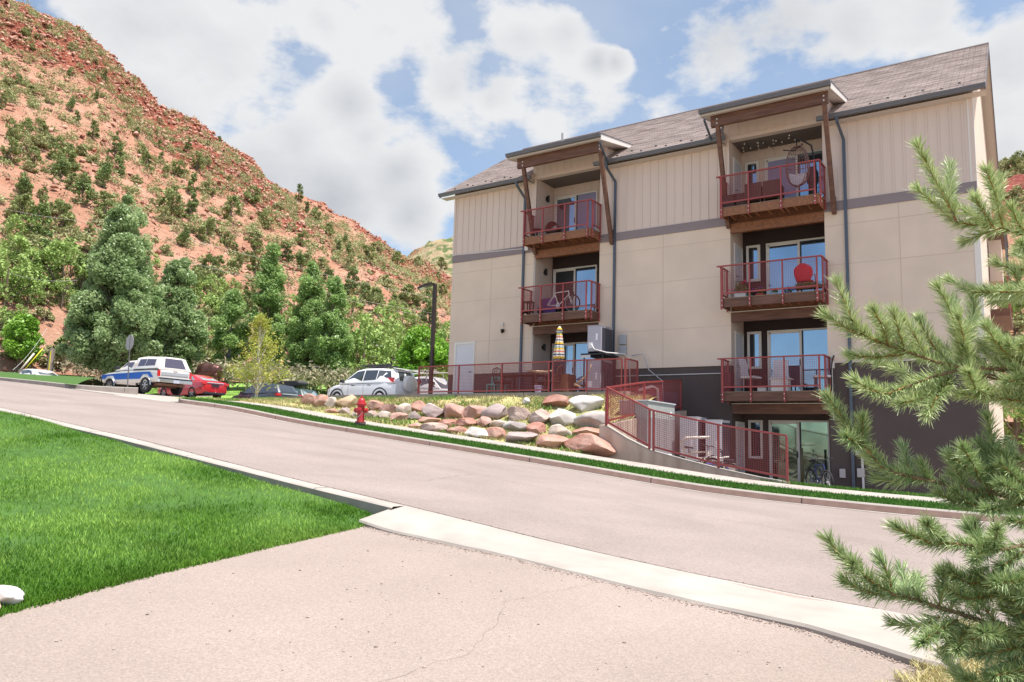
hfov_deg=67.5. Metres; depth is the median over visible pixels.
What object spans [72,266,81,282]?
oak bush
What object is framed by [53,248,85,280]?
oak bush
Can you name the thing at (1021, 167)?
hill shrub
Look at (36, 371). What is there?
white car
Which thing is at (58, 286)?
oak bush
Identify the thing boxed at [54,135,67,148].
juniper
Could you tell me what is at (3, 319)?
juniper bush
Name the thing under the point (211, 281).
oak bush
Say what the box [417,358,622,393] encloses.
patio fence
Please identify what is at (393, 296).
juniper
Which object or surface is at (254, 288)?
juniper
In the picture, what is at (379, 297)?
juniper
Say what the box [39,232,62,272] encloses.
pinyon
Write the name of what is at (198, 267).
juniper
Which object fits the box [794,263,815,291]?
red chair
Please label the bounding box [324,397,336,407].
boulder
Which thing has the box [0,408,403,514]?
curb
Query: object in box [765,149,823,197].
sliding door
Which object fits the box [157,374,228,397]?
red sedan
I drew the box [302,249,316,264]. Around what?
juniper bush
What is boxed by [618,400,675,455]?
electrical cabinet
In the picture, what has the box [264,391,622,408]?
edge wall
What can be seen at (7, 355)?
juniper
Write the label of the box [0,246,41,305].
oak bush
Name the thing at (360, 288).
juniper bush
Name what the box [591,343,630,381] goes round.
hose
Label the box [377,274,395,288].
juniper bush
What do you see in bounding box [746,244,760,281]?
window
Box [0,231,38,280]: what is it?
oak bush
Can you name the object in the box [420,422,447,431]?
boulder
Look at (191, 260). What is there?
scrub
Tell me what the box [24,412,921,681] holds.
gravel
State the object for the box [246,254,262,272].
juniper
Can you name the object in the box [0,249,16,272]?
oak bush
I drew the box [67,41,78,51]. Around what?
juniper bush
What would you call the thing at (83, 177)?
juniper bush
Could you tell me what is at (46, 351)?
juniper bush
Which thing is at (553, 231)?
lounge chair
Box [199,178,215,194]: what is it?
juniper bush
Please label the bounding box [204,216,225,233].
juniper bush
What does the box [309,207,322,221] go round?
juniper
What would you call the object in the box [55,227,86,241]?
juniper bush
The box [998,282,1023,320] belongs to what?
hill shrub
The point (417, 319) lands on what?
juniper bush
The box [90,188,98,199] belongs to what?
juniper bush
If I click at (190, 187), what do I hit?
pinyon
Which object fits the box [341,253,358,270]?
juniper bush
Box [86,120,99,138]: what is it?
pinyon
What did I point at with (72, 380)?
side lawn
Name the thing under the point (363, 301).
juniper bush
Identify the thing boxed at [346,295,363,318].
oak bush
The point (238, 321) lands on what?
juniper bush
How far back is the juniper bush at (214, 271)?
95.93 m
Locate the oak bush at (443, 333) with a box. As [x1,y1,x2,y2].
[426,320,449,368]
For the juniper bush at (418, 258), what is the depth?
224.12 m
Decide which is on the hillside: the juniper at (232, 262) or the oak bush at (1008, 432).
the juniper at (232, 262)
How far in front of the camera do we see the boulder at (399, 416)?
24.81 m
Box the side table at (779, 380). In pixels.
[769,378,793,390]
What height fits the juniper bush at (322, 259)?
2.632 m
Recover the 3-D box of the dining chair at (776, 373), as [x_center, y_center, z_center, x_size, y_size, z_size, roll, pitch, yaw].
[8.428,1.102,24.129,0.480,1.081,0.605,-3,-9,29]
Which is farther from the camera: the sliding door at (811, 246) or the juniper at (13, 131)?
the juniper at (13, 131)
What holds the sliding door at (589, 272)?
in the apartment building
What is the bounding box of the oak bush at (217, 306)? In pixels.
[199,293,227,330]
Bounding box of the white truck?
[405,370,447,393]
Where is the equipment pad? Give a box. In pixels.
[699,462,735,470]
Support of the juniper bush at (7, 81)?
on the hillside
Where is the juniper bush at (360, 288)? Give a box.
[354,280,371,293]
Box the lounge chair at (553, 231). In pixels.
[545,221,563,233]
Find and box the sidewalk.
[233,401,1023,507]
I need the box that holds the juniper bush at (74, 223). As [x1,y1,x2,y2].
[64,217,80,231]
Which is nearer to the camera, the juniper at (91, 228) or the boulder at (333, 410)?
the boulder at (333, 410)
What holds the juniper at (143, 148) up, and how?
on the hillside
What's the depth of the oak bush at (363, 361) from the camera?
63.74 m
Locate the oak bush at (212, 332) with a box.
[188,318,219,348]
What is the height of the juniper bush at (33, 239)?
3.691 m
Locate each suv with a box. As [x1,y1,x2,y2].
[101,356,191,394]
[232,383,302,398]
[327,364,420,394]
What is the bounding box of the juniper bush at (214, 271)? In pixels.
[202,265,226,285]
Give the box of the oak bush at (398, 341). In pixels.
[360,322,413,365]
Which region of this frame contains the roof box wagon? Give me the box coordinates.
[277,381,317,395]
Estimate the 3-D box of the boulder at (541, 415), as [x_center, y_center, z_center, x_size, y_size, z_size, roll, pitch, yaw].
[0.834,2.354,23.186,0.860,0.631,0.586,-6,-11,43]
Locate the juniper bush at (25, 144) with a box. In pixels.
[19,137,33,153]
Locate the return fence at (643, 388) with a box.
[607,380,681,424]
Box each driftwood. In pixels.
[528,370,551,372]
[574,366,590,386]
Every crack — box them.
[229,427,914,545]
[378,582,593,681]
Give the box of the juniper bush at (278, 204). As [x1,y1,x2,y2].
[272,201,284,210]
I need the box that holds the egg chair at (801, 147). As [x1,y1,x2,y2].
[783,139,816,194]
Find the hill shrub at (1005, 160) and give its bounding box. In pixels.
[998,155,1020,172]
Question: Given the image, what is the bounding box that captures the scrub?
[0,3,450,375]
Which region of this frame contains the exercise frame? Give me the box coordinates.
[680,436,728,459]
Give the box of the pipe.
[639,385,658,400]
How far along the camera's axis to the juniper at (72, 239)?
79.54 m
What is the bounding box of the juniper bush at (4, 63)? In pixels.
[1,61,11,65]
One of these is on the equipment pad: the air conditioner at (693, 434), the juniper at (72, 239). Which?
the air conditioner at (693, 434)
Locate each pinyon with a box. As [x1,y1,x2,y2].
[2,211,14,226]
[15,73,22,83]
[15,201,55,236]
[17,171,33,196]
[37,206,51,227]
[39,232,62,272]
[47,155,71,181]
[64,255,96,292]
[65,95,76,110]
[71,174,97,203]
[72,110,82,120]
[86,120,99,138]
[90,88,99,101]
[94,155,113,188]
[99,67,108,81]
[105,131,123,157]
[113,155,126,177]
[138,151,154,170]
[158,151,163,163]
[175,225,191,245]
[180,200,198,219]
[184,137,193,149]
[186,171,198,193]
[186,191,199,207]
[209,254,227,275]
[229,241,240,255]
[280,240,295,260]
[294,183,303,200]
[295,249,306,269]
[303,201,310,212]
[321,265,334,282]
[331,240,342,253]
[341,233,347,244]
[343,275,357,298]
[344,241,355,258]
[345,265,361,289]
[358,281,372,300]
[413,296,423,310]
[418,297,438,326]
[422,287,438,303]
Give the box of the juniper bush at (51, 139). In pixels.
[45,134,57,148]
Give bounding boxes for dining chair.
[737,359,761,390]
[770,360,787,377]
[813,355,834,389]
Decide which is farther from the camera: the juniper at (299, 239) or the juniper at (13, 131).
the juniper at (299, 239)
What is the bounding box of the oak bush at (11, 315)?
[0,304,30,324]
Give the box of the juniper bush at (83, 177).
[77,171,91,183]
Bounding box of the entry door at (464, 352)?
[452,341,474,393]
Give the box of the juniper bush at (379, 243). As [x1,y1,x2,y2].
[371,241,383,252]
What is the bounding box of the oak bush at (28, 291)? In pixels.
[11,275,46,305]
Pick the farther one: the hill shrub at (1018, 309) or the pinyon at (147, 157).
the pinyon at (147, 157)
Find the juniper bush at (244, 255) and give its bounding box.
[241,251,249,262]
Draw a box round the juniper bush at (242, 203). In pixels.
[233,195,244,207]
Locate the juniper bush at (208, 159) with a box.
[203,154,211,163]
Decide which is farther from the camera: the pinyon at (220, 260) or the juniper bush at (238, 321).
the pinyon at (220, 260)
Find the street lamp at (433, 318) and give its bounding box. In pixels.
[417,282,436,393]
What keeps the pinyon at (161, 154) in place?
on the hillside
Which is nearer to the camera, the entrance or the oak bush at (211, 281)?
the entrance
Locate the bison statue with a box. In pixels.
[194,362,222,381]
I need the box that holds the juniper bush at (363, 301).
[350,296,366,308]
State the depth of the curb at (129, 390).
30.64 m
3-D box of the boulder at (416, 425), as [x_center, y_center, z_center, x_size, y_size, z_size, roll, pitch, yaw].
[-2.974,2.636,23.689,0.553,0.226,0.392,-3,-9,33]
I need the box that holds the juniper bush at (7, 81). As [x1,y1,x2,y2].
[0,76,16,86]
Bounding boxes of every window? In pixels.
[745,160,758,183]
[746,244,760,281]
[747,331,761,368]
[748,420,762,458]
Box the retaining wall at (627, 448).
[605,425,788,486]
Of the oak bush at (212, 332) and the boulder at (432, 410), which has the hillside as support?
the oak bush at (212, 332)
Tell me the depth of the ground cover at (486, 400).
26.09 m
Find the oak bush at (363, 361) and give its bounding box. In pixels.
[345,358,370,377]
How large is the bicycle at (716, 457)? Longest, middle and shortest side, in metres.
1.702 x 1.010 x 0.628 m
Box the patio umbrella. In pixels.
[553,326,564,391]
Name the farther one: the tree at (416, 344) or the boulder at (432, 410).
the tree at (416, 344)
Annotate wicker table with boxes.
[722,194,735,207]
[734,193,747,205]
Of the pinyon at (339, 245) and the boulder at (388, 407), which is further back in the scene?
the pinyon at (339, 245)
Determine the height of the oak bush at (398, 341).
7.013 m
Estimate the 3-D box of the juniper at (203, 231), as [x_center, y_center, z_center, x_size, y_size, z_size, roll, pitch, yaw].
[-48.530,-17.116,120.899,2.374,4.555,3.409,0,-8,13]
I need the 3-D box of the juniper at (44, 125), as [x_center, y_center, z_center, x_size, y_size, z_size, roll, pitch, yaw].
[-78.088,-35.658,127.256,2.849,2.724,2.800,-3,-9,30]
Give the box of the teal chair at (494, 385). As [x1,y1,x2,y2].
[486,377,500,392]
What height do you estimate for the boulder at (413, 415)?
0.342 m
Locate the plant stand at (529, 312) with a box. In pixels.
[523,301,534,314]
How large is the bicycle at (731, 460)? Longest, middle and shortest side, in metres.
1.702 x 1.010 x 0.628 m
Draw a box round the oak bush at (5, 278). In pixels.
[1,270,16,294]
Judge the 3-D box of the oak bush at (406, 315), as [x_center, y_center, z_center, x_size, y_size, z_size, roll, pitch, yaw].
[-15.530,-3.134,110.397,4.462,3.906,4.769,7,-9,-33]
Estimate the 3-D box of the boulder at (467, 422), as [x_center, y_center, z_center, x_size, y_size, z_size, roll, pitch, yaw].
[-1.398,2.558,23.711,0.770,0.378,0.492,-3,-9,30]
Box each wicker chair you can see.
[745,182,763,203]
[762,179,783,200]
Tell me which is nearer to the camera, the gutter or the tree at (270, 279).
the gutter
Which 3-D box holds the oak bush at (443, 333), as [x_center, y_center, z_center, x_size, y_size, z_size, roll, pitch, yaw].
[-5.647,1.041,66.397,6.344,5.560,5.524,0,-8,12]
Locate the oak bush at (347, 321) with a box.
[343,318,374,364]
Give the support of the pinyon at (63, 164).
on the hillside
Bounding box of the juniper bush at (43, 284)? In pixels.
[28,276,51,288]
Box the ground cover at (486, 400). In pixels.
[181,393,652,452]
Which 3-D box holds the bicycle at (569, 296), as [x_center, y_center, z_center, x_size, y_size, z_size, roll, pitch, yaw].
[1.923,-1.530,28.372,1.368,1.010,0.628,-3,-9,32]
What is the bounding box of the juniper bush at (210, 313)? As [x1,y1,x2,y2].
[202,305,214,322]
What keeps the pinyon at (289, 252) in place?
on the hillside
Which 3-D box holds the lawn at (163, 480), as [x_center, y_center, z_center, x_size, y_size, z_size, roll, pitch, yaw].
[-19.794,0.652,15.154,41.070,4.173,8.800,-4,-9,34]
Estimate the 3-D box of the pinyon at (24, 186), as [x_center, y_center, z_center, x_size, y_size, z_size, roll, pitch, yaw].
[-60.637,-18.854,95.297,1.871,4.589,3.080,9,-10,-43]
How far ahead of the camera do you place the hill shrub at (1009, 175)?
158.13 m
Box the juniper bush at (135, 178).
[130,174,143,183]
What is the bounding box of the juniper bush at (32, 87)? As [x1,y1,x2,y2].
[23,84,42,96]
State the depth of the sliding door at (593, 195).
30.53 m
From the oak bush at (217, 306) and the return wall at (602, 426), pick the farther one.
the oak bush at (217, 306)
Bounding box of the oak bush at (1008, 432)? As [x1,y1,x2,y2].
[1005,374,1023,454]
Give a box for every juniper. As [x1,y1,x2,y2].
[0,93,7,106]
[0,135,22,162]
[0,233,18,251]
[0,346,15,359]
[5,119,22,139]
[6,194,34,222]
[9,197,28,212]
[18,118,36,132]
[21,27,31,35]
[26,146,41,163]
[33,118,49,131]
[36,186,48,197]
[38,193,55,207]
[44,197,75,231]
[47,142,64,156]
[50,147,80,171]
[53,335,70,368]
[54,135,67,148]
[63,143,78,157]
[63,172,78,190]
[65,237,78,262]
[78,237,95,252]
[85,222,94,234]
[93,190,116,209]
[93,199,116,218]
[132,126,140,135]
[138,144,146,154]
[150,274,161,289]
[159,185,184,214]
[162,165,169,173]
[171,159,190,174]
[172,204,186,218]
[189,150,204,169]
[190,269,210,294]
[191,264,205,274]
[194,219,215,242]
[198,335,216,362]
[200,254,218,271]
[206,292,222,314]
[219,231,234,246]
[221,196,241,221]
[226,253,244,274]
[242,289,257,313]
[243,184,260,203]
[244,279,258,291]
[245,239,265,258]
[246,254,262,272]
[259,208,276,227]
[292,231,310,245]
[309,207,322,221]
[323,223,335,238]
[356,244,377,262]
[366,287,385,311]
[379,325,406,347]
[388,294,399,306]
[390,251,405,266]
[397,283,420,305]
[400,301,410,313]
[427,322,441,333]
[435,257,448,269]
[437,283,448,297]
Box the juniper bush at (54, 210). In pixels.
[48,201,60,215]
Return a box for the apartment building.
[438,42,1012,498]
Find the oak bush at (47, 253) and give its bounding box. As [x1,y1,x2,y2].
[32,237,88,299]
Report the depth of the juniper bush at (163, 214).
119.13 m
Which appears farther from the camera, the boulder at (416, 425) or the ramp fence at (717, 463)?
the boulder at (416, 425)
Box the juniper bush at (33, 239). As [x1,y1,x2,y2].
[11,233,51,268]
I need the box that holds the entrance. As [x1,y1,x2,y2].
[72,388,178,401]
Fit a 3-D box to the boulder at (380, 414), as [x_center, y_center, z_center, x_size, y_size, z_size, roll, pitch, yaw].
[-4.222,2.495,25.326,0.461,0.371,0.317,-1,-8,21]
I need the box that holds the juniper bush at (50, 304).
[36,291,53,306]
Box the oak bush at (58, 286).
[48,277,77,309]
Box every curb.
[0,377,137,393]
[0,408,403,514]
[178,398,1020,523]
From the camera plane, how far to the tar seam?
7.25 m
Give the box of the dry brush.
[36,355,447,394]
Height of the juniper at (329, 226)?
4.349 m
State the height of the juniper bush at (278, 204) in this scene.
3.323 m
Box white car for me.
[18,369,57,375]
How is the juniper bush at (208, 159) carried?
on the hillside
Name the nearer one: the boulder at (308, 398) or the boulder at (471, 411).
the boulder at (471, 411)
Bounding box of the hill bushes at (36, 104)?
[0,0,1023,365]
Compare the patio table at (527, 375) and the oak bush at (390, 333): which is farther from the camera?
the oak bush at (390, 333)
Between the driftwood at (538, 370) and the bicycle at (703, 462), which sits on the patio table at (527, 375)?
the driftwood at (538, 370)
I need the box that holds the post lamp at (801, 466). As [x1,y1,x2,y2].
[800,448,803,482]
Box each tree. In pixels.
[0,312,44,372]
[55,193,168,394]
[147,257,209,372]
[209,288,251,389]
[226,313,292,397]
[242,241,288,382]
[283,260,326,389]
[304,275,355,392]
[392,323,448,380]
[812,134,1023,681]
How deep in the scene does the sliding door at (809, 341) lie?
24.97 m
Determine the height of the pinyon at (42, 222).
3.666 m
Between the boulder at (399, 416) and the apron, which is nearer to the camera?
the apron
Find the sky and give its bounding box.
[14,0,1023,401]
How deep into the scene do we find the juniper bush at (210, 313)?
82.67 m
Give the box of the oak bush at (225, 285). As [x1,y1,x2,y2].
[220,277,244,294]
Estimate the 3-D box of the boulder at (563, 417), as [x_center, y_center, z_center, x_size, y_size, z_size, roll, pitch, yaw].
[1.532,2.320,22.827,0.849,0.646,0.867,4,-8,-14]
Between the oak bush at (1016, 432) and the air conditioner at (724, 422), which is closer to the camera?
the air conditioner at (724, 422)
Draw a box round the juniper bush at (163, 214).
[153,204,175,223]
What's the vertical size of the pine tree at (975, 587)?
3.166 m
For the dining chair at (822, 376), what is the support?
on the apartment building
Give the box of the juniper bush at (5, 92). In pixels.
[3,89,11,95]
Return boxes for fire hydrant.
[353,396,368,425]
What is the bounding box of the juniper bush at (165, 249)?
[159,244,173,253]
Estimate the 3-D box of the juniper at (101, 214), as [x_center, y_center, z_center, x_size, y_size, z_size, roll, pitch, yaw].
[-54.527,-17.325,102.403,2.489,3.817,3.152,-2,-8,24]
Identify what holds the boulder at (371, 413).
on the bank at (578, 412)
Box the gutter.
[167,401,1012,524]
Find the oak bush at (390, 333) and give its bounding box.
[354,305,401,364]
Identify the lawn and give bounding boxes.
[0,372,93,384]
[0,413,372,604]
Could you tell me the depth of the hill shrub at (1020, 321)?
85.53 m
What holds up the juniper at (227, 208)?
on the hillside
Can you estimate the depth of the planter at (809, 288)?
23.23 m
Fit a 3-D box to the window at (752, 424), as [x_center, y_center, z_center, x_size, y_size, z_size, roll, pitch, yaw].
[8.099,3.266,25.456,0.474,1.270,0.060,-4,-9,34]
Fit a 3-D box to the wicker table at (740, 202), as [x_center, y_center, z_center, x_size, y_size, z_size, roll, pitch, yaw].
[7.534,-4.546,24.964,0.520,0.440,0.450,-4,-9,34]
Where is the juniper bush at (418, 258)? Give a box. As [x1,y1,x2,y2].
[412,255,425,265]
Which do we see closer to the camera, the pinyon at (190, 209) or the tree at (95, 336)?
the tree at (95, 336)
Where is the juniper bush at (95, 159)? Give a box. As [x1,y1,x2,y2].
[88,153,101,166]
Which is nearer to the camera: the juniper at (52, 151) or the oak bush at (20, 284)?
the oak bush at (20, 284)
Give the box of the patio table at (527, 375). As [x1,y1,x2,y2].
[502,373,547,392]
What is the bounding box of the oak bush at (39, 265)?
[7,250,45,287]
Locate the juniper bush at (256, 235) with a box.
[242,228,264,245]
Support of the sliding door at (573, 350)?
in the apartment building
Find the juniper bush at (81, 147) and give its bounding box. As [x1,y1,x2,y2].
[75,143,93,156]
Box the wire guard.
[18,353,34,372]
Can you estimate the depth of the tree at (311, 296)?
66.14 m
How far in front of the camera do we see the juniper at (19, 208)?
88.20 m
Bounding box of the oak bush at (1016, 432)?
[1003,375,1023,454]
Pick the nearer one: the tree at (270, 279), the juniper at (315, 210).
the tree at (270, 279)
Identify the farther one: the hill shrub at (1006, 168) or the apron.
the hill shrub at (1006, 168)
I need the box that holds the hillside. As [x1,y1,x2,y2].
[0,1,538,451]
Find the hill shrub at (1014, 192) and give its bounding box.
[1005,185,1023,202]
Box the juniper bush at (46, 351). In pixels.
[39,344,63,365]
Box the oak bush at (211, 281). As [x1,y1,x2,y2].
[193,273,225,298]
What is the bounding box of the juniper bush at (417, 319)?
[403,316,423,330]
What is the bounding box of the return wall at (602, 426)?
[599,410,686,456]
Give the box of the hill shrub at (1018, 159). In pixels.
[1007,150,1023,170]
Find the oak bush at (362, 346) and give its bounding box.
[344,312,396,370]
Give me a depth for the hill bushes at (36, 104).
158.91 m
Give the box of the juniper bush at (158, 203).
[149,198,162,207]
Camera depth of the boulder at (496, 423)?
23.08 m
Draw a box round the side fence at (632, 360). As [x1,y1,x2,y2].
[624,358,638,392]
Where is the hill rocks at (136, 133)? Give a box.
[0,0,451,382]
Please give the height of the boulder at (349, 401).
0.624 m
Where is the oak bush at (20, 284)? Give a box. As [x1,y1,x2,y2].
[11,274,28,291]
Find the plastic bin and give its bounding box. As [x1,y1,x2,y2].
[757,387,766,390]
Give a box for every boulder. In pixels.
[301,393,315,404]
[314,394,327,406]
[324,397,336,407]
[325,408,337,412]
[336,395,357,407]
[338,408,350,413]
[365,410,377,417]
[367,400,383,410]
[377,411,390,418]
[379,404,397,412]
[390,412,408,420]
[396,403,410,413]
[408,411,420,419]
[408,423,420,427]
[411,400,425,411]
[418,417,440,422]
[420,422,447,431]
[422,404,443,417]
[437,419,455,426]
[444,403,464,418]
[447,426,467,433]
[456,418,476,426]
[463,405,486,418]
[465,427,487,437]
[476,416,491,426]
[480,403,507,418]
[485,427,505,439]
[488,420,505,427]
[502,421,526,430]
[505,432,537,441]
[507,406,529,421]
[522,397,529,403]
[526,422,545,433]
[528,408,550,422]
[535,434,567,447]
[542,394,569,406]
[548,424,572,435]
[549,408,575,425]
[564,433,615,456]
[568,395,603,411]
[572,427,598,435]
[574,411,610,426]
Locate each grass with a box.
[760,478,1003,501]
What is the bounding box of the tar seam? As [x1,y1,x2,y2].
[1,407,877,608]
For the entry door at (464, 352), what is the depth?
31.10 m
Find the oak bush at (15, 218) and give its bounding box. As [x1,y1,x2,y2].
[4,213,41,237]
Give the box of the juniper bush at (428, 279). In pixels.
[420,277,432,287]
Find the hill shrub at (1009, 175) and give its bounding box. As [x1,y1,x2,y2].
[1002,171,1014,178]
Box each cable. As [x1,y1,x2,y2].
[193,263,442,314]
[194,240,442,299]
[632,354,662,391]
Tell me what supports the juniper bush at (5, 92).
on the hillside
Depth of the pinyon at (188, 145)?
175.20 m
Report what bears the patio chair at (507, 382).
on the patio
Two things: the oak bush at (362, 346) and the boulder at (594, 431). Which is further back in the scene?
the oak bush at (362, 346)
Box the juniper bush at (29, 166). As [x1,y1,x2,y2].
[18,160,39,172]
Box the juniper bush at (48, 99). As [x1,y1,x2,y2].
[43,96,54,104]
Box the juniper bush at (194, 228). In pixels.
[182,223,196,232]
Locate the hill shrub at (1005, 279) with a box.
[997,275,1014,308]
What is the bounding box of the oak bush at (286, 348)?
[281,337,289,355]
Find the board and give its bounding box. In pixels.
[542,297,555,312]
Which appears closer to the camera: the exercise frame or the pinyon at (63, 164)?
the exercise frame
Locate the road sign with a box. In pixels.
[126,335,133,386]
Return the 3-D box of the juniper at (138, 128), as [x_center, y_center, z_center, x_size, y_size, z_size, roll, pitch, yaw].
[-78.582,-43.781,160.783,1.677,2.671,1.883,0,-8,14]
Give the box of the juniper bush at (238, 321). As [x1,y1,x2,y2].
[229,319,244,329]
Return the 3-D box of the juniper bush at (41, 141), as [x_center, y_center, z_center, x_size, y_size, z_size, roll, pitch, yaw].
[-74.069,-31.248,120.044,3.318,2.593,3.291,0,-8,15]
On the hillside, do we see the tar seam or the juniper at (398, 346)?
the juniper at (398, 346)
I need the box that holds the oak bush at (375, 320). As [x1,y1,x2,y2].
[358,318,381,329]
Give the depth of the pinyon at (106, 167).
115.14 m
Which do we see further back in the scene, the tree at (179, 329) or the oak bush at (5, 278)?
the oak bush at (5, 278)
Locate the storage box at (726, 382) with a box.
[724,372,733,391]
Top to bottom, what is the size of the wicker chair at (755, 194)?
0.700 m
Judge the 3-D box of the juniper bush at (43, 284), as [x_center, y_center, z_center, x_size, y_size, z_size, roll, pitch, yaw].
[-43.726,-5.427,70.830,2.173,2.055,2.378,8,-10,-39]
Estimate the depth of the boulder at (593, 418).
22.10 m
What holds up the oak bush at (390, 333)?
on the hillside
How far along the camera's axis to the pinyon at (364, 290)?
122.46 m
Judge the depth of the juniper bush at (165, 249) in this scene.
101.93 m
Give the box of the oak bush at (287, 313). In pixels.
[282,306,291,325]
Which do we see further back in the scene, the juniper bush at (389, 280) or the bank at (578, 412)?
the juniper bush at (389, 280)
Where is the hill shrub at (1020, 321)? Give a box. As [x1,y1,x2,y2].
[1001,315,1023,335]
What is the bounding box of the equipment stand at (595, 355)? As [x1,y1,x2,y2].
[580,352,618,391]
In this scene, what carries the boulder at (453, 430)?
on the bank at (578, 412)
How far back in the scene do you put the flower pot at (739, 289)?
24.55 m
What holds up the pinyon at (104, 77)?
on the hillside
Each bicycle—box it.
[547,285,579,310]
[678,443,723,468]
[693,449,740,470]
[702,455,743,472]
[806,458,833,484]
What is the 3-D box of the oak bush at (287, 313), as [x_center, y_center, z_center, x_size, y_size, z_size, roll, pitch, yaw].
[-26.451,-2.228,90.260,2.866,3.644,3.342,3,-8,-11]
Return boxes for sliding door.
[551,342,594,391]
[553,265,597,311]
[554,190,597,230]
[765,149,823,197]
[766,237,825,293]
[767,327,828,390]
[769,420,830,485]
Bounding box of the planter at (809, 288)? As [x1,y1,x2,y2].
[795,280,824,290]
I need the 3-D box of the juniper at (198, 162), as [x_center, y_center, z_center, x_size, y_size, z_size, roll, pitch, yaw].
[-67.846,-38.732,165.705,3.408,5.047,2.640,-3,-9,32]
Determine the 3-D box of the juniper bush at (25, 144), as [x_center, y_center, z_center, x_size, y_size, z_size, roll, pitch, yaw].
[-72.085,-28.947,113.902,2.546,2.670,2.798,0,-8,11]
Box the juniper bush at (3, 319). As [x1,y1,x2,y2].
[0,312,8,327]
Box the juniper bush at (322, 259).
[316,256,329,267]
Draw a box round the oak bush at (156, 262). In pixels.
[145,253,163,273]
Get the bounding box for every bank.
[62,375,326,397]
[174,395,658,454]
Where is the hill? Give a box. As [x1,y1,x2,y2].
[992,161,1023,456]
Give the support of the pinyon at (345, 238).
on the hillside
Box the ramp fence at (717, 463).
[605,386,788,482]
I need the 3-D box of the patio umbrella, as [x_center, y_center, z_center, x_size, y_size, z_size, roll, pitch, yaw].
[1.679,0.681,27.393,0.500,2.470,0.500,-4,-9,34]
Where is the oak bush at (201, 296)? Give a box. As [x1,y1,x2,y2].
[193,286,217,311]
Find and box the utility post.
[47,348,54,370]
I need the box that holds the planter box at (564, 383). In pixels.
[554,374,575,391]
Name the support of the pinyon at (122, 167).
on the hillside
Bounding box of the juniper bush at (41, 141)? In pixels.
[30,134,48,148]
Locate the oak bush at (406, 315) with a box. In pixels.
[392,305,417,327]
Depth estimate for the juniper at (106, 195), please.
104.32 m
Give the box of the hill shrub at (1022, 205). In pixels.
[1016,203,1023,216]
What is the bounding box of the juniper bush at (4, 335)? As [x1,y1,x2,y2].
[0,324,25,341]
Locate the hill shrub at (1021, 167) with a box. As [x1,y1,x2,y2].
[1008,163,1023,174]
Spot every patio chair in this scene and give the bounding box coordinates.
[492,367,511,392]
[530,369,547,391]
[543,365,562,391]
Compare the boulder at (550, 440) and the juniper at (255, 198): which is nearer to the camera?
the boulder at (550, 440)
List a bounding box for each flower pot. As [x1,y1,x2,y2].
[727,280,747,296]
[752,284,771,294]
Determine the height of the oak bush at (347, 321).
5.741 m
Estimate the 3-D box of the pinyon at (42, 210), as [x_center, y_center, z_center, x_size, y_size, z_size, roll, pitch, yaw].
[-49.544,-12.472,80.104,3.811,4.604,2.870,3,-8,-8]
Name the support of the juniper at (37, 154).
on the hillside
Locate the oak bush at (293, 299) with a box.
[287,293,298,313]
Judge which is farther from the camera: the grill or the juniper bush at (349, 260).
the juniper bush at (349, 260)
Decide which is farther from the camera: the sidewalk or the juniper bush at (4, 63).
the juniper bush at (4, 63)
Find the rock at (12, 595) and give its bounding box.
[0,585,24,605]
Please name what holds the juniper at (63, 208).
on the hillside
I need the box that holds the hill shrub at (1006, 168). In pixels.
[998,161,1011,172]
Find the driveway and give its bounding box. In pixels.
[0,526,924,681]
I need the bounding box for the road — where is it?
[0,381,1023,625]
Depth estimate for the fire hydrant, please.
22.06 m
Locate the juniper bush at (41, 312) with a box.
[30,306,55,321]
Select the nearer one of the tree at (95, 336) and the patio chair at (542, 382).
the patio chair at (542, 382)
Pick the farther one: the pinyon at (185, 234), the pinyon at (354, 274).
the pinyon at (354, 274)
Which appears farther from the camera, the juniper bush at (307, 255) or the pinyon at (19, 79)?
the pinyon at (19, 79)
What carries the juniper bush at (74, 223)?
on the hillside
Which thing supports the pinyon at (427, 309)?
on the hillside
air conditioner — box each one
[587,325,612,353]
[587,360,611,390]
[680,417,706,461]
[706,420,729,462]
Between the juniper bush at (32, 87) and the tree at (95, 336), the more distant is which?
the juniper bush at (32, 87)
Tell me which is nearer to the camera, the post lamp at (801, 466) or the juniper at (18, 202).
the post lamp at (801, 466)
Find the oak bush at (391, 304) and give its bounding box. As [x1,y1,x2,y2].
[382,300,399,323]
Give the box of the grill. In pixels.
[807,166,818,193]
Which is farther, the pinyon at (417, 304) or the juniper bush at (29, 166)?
the pinyon at (417, 304)
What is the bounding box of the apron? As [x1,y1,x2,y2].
[358,505,961,670]
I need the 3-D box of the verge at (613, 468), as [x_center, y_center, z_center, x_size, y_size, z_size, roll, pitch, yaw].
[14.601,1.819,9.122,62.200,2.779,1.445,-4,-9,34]
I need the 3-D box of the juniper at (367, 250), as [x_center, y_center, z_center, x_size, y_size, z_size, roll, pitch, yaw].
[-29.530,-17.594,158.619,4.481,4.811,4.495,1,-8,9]

